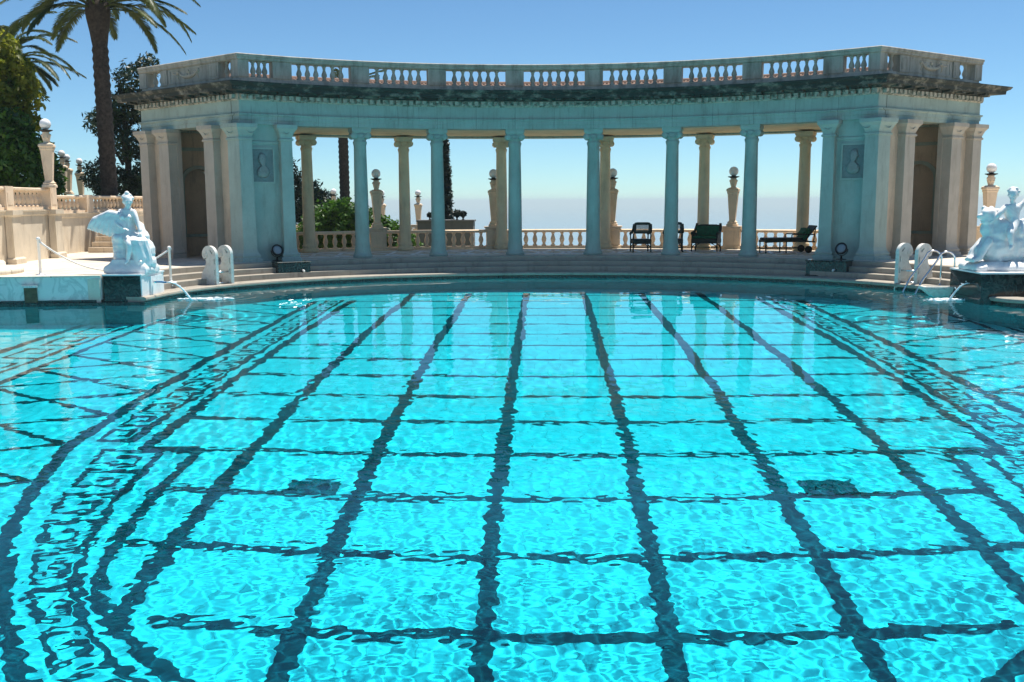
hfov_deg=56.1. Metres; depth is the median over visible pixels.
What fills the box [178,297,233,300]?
splash foam
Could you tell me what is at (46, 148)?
lamp post
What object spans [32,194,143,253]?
retaining wall
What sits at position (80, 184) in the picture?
lamp post
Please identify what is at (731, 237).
terrace balustrade
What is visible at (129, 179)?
pine tree
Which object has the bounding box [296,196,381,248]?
garden shrub
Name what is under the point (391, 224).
garden shrub
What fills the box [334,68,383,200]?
palm tree
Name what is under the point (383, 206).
lamp post
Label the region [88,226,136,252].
stone stair
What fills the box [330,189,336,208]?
lamp post
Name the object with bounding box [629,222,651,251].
wicker armchair
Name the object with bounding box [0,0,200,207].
palm tree
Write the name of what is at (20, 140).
broadleaf tree
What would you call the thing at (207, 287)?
pool coping
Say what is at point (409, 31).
sky
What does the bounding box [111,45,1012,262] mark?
colonnade
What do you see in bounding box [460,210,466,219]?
potted shrub
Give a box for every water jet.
[166,282,193,300]
[949,281,969,300]
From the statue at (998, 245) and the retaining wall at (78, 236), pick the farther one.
the retaining wall at (78, 236)
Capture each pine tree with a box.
[75,51,159,207]
[293,159,341,229]
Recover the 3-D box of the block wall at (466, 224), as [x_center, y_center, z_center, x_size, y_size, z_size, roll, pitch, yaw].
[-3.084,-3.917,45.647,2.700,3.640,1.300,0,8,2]
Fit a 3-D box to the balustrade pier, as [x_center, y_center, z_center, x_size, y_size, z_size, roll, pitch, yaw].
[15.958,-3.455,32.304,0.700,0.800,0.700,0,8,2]
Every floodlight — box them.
[271,244,282,260]
[835,242,847,259]
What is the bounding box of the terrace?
[0,236,966,302]
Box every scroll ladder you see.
[201,245,233,284]
[894,243,932,288]
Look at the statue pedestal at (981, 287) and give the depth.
21.26 m
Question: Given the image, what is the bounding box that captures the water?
[0,277,1023,681]
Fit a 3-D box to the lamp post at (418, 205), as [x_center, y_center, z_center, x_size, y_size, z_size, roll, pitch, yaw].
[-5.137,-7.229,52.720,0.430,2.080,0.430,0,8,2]
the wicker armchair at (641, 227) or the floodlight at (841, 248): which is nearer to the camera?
the floodlight at (841, 248)
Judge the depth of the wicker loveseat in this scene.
32.52 m
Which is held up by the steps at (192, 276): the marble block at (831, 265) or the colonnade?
the marble block at (831, 265)
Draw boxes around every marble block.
[271,260,310,272]
[805,259,853,275]
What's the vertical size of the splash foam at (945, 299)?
0.062 m
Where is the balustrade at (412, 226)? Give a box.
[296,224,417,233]
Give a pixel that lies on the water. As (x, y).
(568, 479)
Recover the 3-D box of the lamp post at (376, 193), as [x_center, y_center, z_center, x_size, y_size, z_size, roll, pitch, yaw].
[-4.852,-5.109,34.457,0.430,2.080,0.430,-3,9,-17]
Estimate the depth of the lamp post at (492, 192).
35.08 m
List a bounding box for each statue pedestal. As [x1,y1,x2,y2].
[102,270,163,301]
[950,267,1023,303]
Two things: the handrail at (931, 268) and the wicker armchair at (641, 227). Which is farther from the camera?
the wicker armchair at (641, 227)
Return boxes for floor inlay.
[300,249,813,257]
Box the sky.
[0,0,1023,202]
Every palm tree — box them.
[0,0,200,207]
[0,11,85,94]
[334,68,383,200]
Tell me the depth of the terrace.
29.58 m
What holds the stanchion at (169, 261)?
on the steps at (192, 276)
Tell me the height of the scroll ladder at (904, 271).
1.660 m
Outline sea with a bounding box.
[297,199,1023,246]
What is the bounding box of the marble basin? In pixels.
[918,285,952,296]
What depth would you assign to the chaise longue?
31.10 m
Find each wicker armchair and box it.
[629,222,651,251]
[662,222,683,251]
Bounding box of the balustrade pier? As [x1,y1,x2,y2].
[976,226,981,241]
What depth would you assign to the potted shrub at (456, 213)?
45.14 m
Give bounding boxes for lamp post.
[38,119,57,187]
[58,150,68,192]
[64,154,73,194]
[74,158,84,194]
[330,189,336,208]
[370,169,382,227]
[381,190,385,215]
[414,190,422,223]
[488,169,495,226]
[610,168,618,225]
[726,167,739,225]
[980,163,999,225]
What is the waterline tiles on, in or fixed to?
attached to the pool wall
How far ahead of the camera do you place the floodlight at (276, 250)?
28.43 m
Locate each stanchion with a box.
[36,237,46,274]
[167,246,176,282]
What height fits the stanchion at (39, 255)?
0.930 m
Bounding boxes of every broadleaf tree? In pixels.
[0,28,49,132]
[0,106,68,204]
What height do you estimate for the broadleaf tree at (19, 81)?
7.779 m
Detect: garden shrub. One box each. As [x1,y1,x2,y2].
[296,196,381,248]
[369,214,423,246]
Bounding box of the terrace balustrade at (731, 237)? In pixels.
[199,226,917,254]
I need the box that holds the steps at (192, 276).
[160,255,957,289]
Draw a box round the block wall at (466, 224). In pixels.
[416,219,475,245]
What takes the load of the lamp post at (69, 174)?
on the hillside
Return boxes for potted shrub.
[451,209,460,219]
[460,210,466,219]
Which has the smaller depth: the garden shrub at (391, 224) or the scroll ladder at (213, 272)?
the scroll ladder at (213, 272)
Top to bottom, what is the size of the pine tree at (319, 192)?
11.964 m
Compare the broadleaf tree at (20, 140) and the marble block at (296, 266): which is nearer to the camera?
the marble block at (296, 266)
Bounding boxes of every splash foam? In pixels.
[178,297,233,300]
[928,298,964,301]
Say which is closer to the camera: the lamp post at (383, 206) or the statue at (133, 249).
the statue at (133, 249)
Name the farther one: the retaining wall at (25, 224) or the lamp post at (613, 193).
the lamp post at (613, 193)
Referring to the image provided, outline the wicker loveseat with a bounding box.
[690,223,721,251]
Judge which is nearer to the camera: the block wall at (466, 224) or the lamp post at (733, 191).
the lamp post at (733, 191)
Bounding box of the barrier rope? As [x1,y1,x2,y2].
[39,241,167,270]
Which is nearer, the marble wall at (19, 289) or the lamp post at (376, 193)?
the marble wall at (19, 289)
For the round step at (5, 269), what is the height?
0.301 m
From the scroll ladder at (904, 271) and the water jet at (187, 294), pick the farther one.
the scroll ladder at (904, 271)
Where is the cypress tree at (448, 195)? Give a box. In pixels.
[443,139,454,219]
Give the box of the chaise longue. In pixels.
[759,225,816,252]
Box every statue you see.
[87,191,159,273]
[958,187,1023,271]
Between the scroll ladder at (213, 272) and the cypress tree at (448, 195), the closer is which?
the scroll ladder at (213, 272)
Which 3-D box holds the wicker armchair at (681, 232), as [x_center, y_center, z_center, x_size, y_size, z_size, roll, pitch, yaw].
[5.446,-3.522,32.481,0.730,1.002,0.682,1,8,6]
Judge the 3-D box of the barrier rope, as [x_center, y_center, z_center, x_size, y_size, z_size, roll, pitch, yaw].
[-10.011,-2.112,23.706,2.980,0.807,0.050,-4,9,-22]
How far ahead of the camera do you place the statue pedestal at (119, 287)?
22.20 m
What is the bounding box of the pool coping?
[126,271,1023,303]
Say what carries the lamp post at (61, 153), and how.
on the hillside
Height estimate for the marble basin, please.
0.400 m
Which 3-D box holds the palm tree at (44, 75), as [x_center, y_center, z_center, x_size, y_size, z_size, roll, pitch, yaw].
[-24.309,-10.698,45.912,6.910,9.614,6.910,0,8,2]
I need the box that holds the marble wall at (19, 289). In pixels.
[0,274,102,303]
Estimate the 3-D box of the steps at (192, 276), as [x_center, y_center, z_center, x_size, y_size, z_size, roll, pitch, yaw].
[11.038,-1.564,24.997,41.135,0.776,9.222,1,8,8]
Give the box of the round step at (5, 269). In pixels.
[0,260,23,274]
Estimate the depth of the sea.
4958.52 m
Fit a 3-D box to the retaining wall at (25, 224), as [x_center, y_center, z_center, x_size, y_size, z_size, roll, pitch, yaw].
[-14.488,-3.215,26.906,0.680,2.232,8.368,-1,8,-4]
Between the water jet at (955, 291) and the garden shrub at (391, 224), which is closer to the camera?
the water jet at (955, 291)
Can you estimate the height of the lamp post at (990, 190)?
2.080 m
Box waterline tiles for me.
[0,276,1023,306]
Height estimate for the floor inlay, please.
0.004 m
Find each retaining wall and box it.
[0,186,66,264]
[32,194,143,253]
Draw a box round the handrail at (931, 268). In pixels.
[902,250,955,293]

